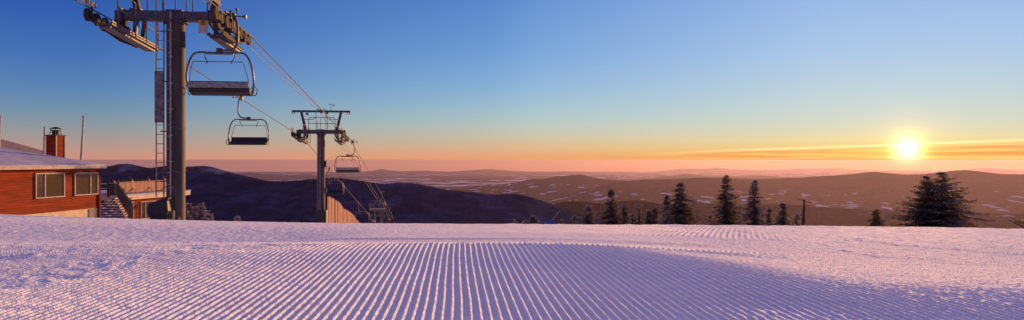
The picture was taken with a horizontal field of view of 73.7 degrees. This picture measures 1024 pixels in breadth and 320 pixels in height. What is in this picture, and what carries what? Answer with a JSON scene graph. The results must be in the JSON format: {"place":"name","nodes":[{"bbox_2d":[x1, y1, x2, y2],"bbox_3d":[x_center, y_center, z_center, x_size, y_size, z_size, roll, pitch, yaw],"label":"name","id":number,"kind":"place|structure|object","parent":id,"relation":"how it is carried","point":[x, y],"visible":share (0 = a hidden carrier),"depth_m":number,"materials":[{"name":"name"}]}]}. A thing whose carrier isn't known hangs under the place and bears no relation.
{"place":"outdoors","nodes":[
{"label":"outdoors","id":0,"kind":"place"},
{"bbox_2d":[101,164,264,180],"bbox_3d":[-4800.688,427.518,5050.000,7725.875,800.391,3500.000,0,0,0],"label":"distant mountain","id":1,"kind":"structure","parent":0,"point":[124,169],"depth_m":5143.92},
{"bbox_2d":[101,173,606,224],"bbox_3d":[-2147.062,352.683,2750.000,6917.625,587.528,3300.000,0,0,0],"label":"mountain ridge","id":2,"kind":"structure","parent":0,"point":[224,197],"depth_m":2886.76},
{"bbox_2d":[240,173,555,180],"bbox_3d":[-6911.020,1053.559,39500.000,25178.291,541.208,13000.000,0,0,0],"label":"hills","id":3,"kind":"structure","parent":0,"point":[268,177],"depth_m":41060.46,"materials":[{"name":"purple"}]},
{"bbox_2d":[294,169,603,173],"bbox_3d":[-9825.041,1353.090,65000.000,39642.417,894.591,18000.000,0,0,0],"label":"hills","id":4,"kind":"structure","parent":0,"point":[480,171],"depth_m":64710.98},
{"bbox_2d":[0,214,1023,319],"bbox_3d":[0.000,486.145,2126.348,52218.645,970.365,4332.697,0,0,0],"label":"snow ground","id":5,"kind":"structure","parent":0,"point":[68,268],"depth_m":6.18,"materials":[{"name":"white snow"}]},
{"bbox_2d":[1,139,42,153],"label":"lodge","id":6,"kind":"structure","parent":5,"relation":"on","point":[10,145],"depth_m":45.88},
{"bbox_2d":[0,115,1,146],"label":"roof pole","id":7,"kind":"object","parent":6,"relation":"on","point":[0,130],"visible":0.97,"depth_m":42.99,"materials":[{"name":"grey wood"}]},
{"bbox_2d":[0,147,106,217],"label":"lodge","id":8,"kind":"structure","parent":5,"relation":"on","point":[35,184],"depth_m":32.86,"materials":[{"name":"red wood"}]},
{"bbox_2d":[43,127,45,153],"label":"roof pole","id":9,"kind":"object","parent":8,"relation":"on","point":[44,140],"visible":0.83,"depth_m":42.96,"materials":[{"name":"grey metal"}]},
{"bbox_2d":[35,172,64,198],"bbox_3d":[-22.141,1.213,32.750,0.070,1.195,1.739,0,0,8],"label":"window","id":10,"kind":"structure","parent":8,"relation":"in","point":[47,185],"depth_m":32.72,"materials":[{"name":"white paint"}]},
{"bbox_2d":[45,127,65,157],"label":"chimney","id":11,"kind":"object","parent":8,"relation":"on","point":[55,143],"visible":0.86,"depth_m":42.11,"materials":[{"name":"red"}]},
{"bbox_2d":[80,116,84,159],"bbox_3d":[-25.195,-0.823,40.000,0.365,3.537,0.162,0,0,0],"label":"roof pole","id":12,"kind":"object","parent":8,"relation":"on","point":[82,138],"visible":0.83,"depth_m":39.95,"materials":[{"name":"grey metal"}]},
{"bbox_2d":[74,172,98,195],"bbox_3d":[-21.838,1.220,35.043,0.070,1.160,1.603,0,0,8],"label":"window","id":13,"kind":"structure","parent":8,"relation":"in","point":[86,183],"depth_m":35.00,"materials":[{"name":"white paint"}]},
{"bbox_2d":[101,198,128,218],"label":"stair flight","id":14,"kind":"object","parent":5,"relation":"on","point":[113,208],"visible":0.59,"depth_m":44.18,"materials":[{"name":"brown wood"}]},
{"bbox_2d":[117,181,130,217],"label":"stair railing","id":15,"kind":"object","parent":14,"relation":"on","point":[124,199],"visible":1,"depth_m":44.45,"materials":[{"name":"brown wood"}]},
{"bbox_2d":[101,190,190,218],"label":"deck building","id":16,"kind":"structure","parent":5,"relation":"on","point":[140,201],"depth_m":51.79,"materials":[{"name":"red"}]},
{"bbox_2d":[107,179,118,196],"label":"deck railing","id":17,"kind":"object","parent":16,"relation":"on","point":[113,189],"visible":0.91,"depth_m":49.37,"materials":[{"name":"brown wood"}]},
{"bbox_2d":[129,202,133,218],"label":"window","id":18,"kind":"structure","parent":16,"relation":"in","point":[132,203],"depth_m":51.00,"materials":[{"name":"white paint"}]},
{"bbox_2d":[101,176,165,187],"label":"deck railing","id":19,"kind":"object","parent":16,"relation":"on","point":[120,180],"visible":0.27,"depth_m":59.16,"materials":[{"name":"brown wood"}]},
{"bbox_2d":[112,178,165,192],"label":"deck railing","id":20,"kind":"object","parent":16,"relation":"on","point":[138,186],"visible":0.61,"depth_m":52.62,"materials":[{"name":"brown wood"}]},
{"bbox_2d":[141,200,155,218],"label":"window","id":21,"kind":"structure","parent":16,"relation":"in","point":[144,205],"depth_m":52.33,"materials":[{"name":"white paint"}]},
{"bbox_2d":[81,0,250,219],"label":"lift tower","id":22,"kind":"structure","parent":5,"relation":"on","point":[171,205],"depth_m":21.77,"materials":[{"name":"metal"}]},
{"bbox_2d":[208,0,394,221],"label":"haul rope","id":23,"kind":"object","parent":22,"relation":"attached to","point":[292,79],"visible":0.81,"depth_m":30.74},
{"bbox_2d":[185,8,257,95],"bbox_3d":[-9.406,-3.490,22.049,2.194,2.803,0.607,0,0,-7],"label":"lift chair","id":24,"kind":"object","parent":23,"relation":"hanging from","point":[216,88],"visible":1,"depth_m":21.89,"materials":[{"name":"metal"}]},
{"bbox_2d":[334,139,360,172],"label":"lift chair","id":25,"kind":"object","parent":23,"relation":"hanging from","point":[346,169],"visible":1,"depth_m":56.29,"materials":[{"name":"black metal"}]},
{"bbox_2d":[369,190,385,210],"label":"lift chair","id":26,"kind":"object","parent":23,"relation":"hanging from","point":[377,209],"visible":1,"depth_m":89.36,"materials":[{"name":"black metal"}]},
{"bbox_2d":[251,42,386,213],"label":"signal cable","id":27,"kind":"object","parent":22,"relation":"attached to","point":[306,96],"visible":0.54,"depth_m":38.42,"materials":[{"name":"black metal"}]},
{"bbox_2d":[186,209,192,219],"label":"frosted spruce","id":28,"kind":"object","parent":5,"relation":"on","point":[188,216],"visible":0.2,"depth_m":57.89,"materials":[{"name":"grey plant"}]},
{"bbox_2d":[186,203,193,218],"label":"frosted spruce","id":29,"kind":"object","parent":5,"relation":"on","point":[189,206],"visible":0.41,"depth_m":59.90,"materials":[{"name":"grey plant"}]},
{"bbox_2d":[191,206,199,219],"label":"frosted spruce","id":30,"kind":"object","parent":5,"relation":"on","point":[195,209],"visible":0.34,"depth_m":59.85,"materials":[{"name":"grey plant"}]},
{"bbox_2d":[193,203,210,220],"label":"frosted spruce","id":31,"kind":"object","parent":5,"relation":"on","point":[201,214],"visible":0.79,"depth_m":57.89,"materials":[{"name":"grey plant"}]},
{"bbox_2d":[207,214,214,220],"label":"frosted spruce","id":32,"kind":"object","parent":5,"relation":"on","point":[211,217],"visible":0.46,"depth_m":59.92,"materials":[{"name":"grey plant"}]},
{"bbox_2d":[234,216,241,220],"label":"frosted spruce","id":33,"kind":"object","parent":5,"relation":"on","point":[237,218],"visible":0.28,"depth_m":61.94,"materials":[{"name":"grey plant"}]},
{"bbox_2d":[291,104,349,222],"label":"lift tower","id":34,"kind":"structure","parent":5,"relation":"on","point":[321,214],"depth_m":51.48,"materials":[{"name":"metal"}]},
{"bbox_2d":[75,0,366,212],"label":"haul rope","id":35,"kind":"object","parent":34,"relation":"attached to","point":[203,75],"visible":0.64,"depth_m":29.79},
{"bbox_2d":[226,96,269,144],"bbox_3d":[-13.992,-2.192,36.251,2.193,2.803,0.607,0,0,-7],"label":"lift chair","id":36,"kind":"object","parent":35,"relation":"hanging from","point":[249,141],"visible":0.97,"depth_m":36.29,"materials":[{"name":"black metal"}]},
{"bbox_2d":[325,166,343,193],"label":"lift chair","id":37,"kind":"object","parent":35,"relation":"hanging from","point":[335,191],"visible":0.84,"depth_m":68.52,"materials":[{"name":"black metal"}]},
{"bbox_2d":[355,201,369,220],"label":"lift chair","id":38,"kind":"object","parent":35,"relation":"hanging from","point":[362,219],"visible":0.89,"depth_m":97.84,"materials":[{"name":"black metal"}]},
{"bbox_2d":[202,0,377,199],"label":"signal cable","id":39,"kind":"object","parent":34,"relation":"attached to","point":[289,84],"visible":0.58,"depth_m":38.94,"materials":[{"name":"black metal"}]},
{"bbox_2d":[326,197,359,222],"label":"plank fence","id":40,"kind":"object","parent":5,"relation":"on","point":[342,215],"visible":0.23,"depth_m":60.00,"materials":[{"name":"brown wood"}]},
{"bbox_2d":[369,203,393,222],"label":"lift tower","id":41,"kind":"structure","parent":5,"relation":"on","point":[388,215],"depth_m":116.85,"materials":[{"name":"metal"}]},
{"bbox_2d":[528,216,539,223],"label":"spruce tree","id":42,"kind":"object","parent":5,"relation":"on","point":[533,220],"visible":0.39,"depth_m":29.93,"materials":[{"name":"green plant"}]},
{"bbox_2d":[542,220,553,223],"bbox_3d":[1.582,2.997,29.998,0.556,0.743,0.043,0,0,-4],"label":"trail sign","id":43,"kind":"object","parent":5,"relation":"on","point":[547,221],"visible":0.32,"depth_m":29.98,"materials":[{"name":"blue metal"}]},
{"bbox_2d":[570,214,577,223],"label":"spruce tree","id":44,"kind":"object","parent":5,"relation":"on","point":[574,217],"visible":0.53,"depth_m":33.94,"materials":[{"name":"green plant"}]},
{"bbox_2d":[577,205,598,224],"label":"spruce tree","id":45,"kind":"object","parent":5,"relation":"on","point":[589,217],"visible":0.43,"depth_m":33.90,"materials":[{"name":"green plant"}]},
{"bbox_2d":[597,188,623,224],"bbox_3d":[4.765,2.640,34.030,2.019,2.541,2.104,0,0,0],"label":"spruce tree","id":46,"kind":"object","parent":5,"relation":"on","point":[612,217],"visible":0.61,"depth_m":33.85,"materials":[{"name":"green plant"}]},
{"bbox_2d":[619,204,631,224],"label":"spruce tree","id":47,"kind":"object","parent":5,"relation":"on","point":[624,212],"visible":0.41,"depth_m":36.92,"materials":[{"name":"green plant"}]},
{"bbox_2d":[628,213,635,224],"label":"spruce tree","id":48,"kind":"object","parent":5,"relation":"on","point":[632,219],"visible":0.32,"depth_m":35.93,"materials":[{"name":"green plant"}]},
{"bbox_2d":[633,203,646,224],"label":"spruce tree","id":49,"kind":"object","parent":5,"relation":"on","point":[638,222],"visible":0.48,"depth_m":35.97,"materials":[{"name":"green plant"}]},
{"bbox_2d":[642,210,653,224],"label":"spruce tree","id":50,"kind":"object","parent":5,"relation":"on","point":[648,218],"visible":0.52,"depth_m":36.96,"materials":[{"name":"green plant"}]},
{"bbox_2d":[649,207,660,224],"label":"spruce tree","id":51,"kind":"object","parent":5,"relation":"on","point":[655,214],"visible":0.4,"depth_m":36.92,"materials":[{"name":"green plant"}]},
{"bbox_2d":[657,195,672,224],"bbox_3d":[8.163,3.004,36.202,1.489,2.352,2.112,0,0,0],"label":"spruce tree","id":52,"kind":"object","parent":5,"relation":"on","point":[666,198],"visible":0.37,"depth_m":35.95,"materials":[{"name":"green plant"}]},
{"bbox_2d":[659,182,703,224],"bbox_3d":[8.432,2.567,33.877,3.332,2.957,3.248,0,0,-35],"label":"spruce tree","id":53,"kind":"object","parent":5,"relation":"on","point":[680,214],"visible":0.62,"depth_m":33.76,"materials":[{"name":"green plant"}]},
{"bbox_2d":[707,215,713,224],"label":"spruce tree","id":54,"kind":"object","parent":5,"relation":"on","point":[710,218],"visible":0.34,"depth_m":37.97,"materials":[{"name":"green plant"}]},
{"bbox_2d":[710,175,744,224],"bbox_3d":[10.663,2.178,33.238,2.448,2.931,2.611,0,0,0],"label":"spruce tree","id":55,"kind":"object","parent":5,"relation":"on","point":[727,212],"visible":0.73,"depth_m":32.87,"materials":[{"name":"green plant"}]},
{"bbox_2d":[738,180,771,225],"bbox_3d":[11.944,2.382,34.125,2.399,2.799,1.839,0,0,0],"label":"spruce tree","id":56,"kind":"object","parent":5,"relation":"on","point":[753,214],"visible":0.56,"depth_m":33.89,"materials":[{"name":"green plant"}]},
{"bbox_2d":[763,208,773,225],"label":"spruce tree","id":57,"kind":"object","parent":5,"relation":"on","point":[768,218],"visible":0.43,"depth_m":35.91,"materials":[{"name":"green plant"}]},
{"bbox_2d":[771,203,793,225],"bbox_3d":[13.812,3.095,34.903,1.457,1.880,1.450,0,0,36],"label":"spruce tree","id":58,"kind":"object","parent":5,"relation":"on","point":[781,219],"visible":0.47,"depth_m":34.89,"materials":[{"name":"green plant"}]},
{"bbox_2d":[790,214,801,225],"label":"spruce tree","id":59,"kind":"object","parent":5,"relation":"on","point":[796,218],"visible":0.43,"depth_m":35.93,"materials":[{"name":"green plant"}]},
{"bbox_2d":[796,198,809,225],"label":"dead tree","id":60,"kind":"object","parent":5,"relation":"on","point":[803,213],"visible":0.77,"depth_m":34.95,"materials":[{"name":"brown wood"}]},
{"bbox_2d":[863,208,887,226],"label":"spruce tree","id":61,"kind":"object","parent":5,"relation":"on","point":[875,220],"visible":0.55,"depth_m":32.91,"materials":[{"name":"green plant"}]},
{"bbox_2d":[884,176,965,226],"bbox_3d":[18.294,1.974,30.230,3.169,2.603,3.281,0,0,42],"label":"spruce tree","id":62,"kind":"object","parent":5,"relation":"on","point":[919,193],"visible":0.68,"depth_m":30.11,"materials":[{"name":"green plant"}]},
{"bbox_2d":[892,172,994,227],"bbox_3d":[18.984,1.966,29.945,4.107,2.991,3.963,0,0,-43],"label":"spruce tree","id":63,"kind":"object","parent":5,"relation":"on","point":[948,200],"visible":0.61,"depth_m":29.54,"materials":[{"name":"green plant"}]},
{"bbox_2d":[1007,219,1023,228],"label":"bent tree","id":64,"kind":"object","parent":5,"relation":"on","point":[1018,222],"visible":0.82,"depth_m":23.93,"materials":[{"name":"green plant"}]},
{"bbox_2d":[0,0,1023,171],"label":"sky","id":65,"kind":"structure","parent":0,"point":[424,85],"materials":[{"name":"blue"}]},
{"bbox_2d":[449,175,623,201],"bbox_3d":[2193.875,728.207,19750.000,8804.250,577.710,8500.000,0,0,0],"label":"distant mountain","id":66,"kind":"structure","parent":0,"point":[545,189],"depth_m":19003.00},
{"bbox_2d":[232,171,1023,202],"bbox_3d":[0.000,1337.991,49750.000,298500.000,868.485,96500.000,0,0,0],"label":"valley","id":67,"kind":"structure","parent":0,"point":[447,184],"depth_m":49717.40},
{"bbox_2d":[553,200,715,224],"bbox_3d":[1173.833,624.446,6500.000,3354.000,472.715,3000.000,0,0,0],"label":"foothill","id":68,"kind":"structure","parent":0,"point":[577,206],"depth_m":6383.62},
{"bbox_2d":[620,174,797,180],"bbox_3d":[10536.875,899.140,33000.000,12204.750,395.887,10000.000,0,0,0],"label":"hills","id":69,"kind":"structure","parent":0,"point":[682,176],"depth_m":33342.16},
{"bbox_2d":[549,170,1023,213],"bbox_3d":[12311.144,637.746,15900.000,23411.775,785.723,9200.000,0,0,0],"label":"distant mountain","id":70,"kind":"structure","parent":0,"point":[993,193],"depth_m":14590.03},
{"bbox_2d":[652,168,1023,172],"bbox_3d":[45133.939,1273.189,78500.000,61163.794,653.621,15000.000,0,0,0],"label":"hills","id":71,"kind":"structure","parent":0,"point":[824,170],"depth_m":77526.69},
{"bbox_2d":[673,203,1023,228],"bbox_3d":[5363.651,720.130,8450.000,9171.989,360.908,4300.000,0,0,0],"label":"foothill","id":72,"kind":"structure","parent":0,"point":[822,216],"depth_m":8198.15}
]}

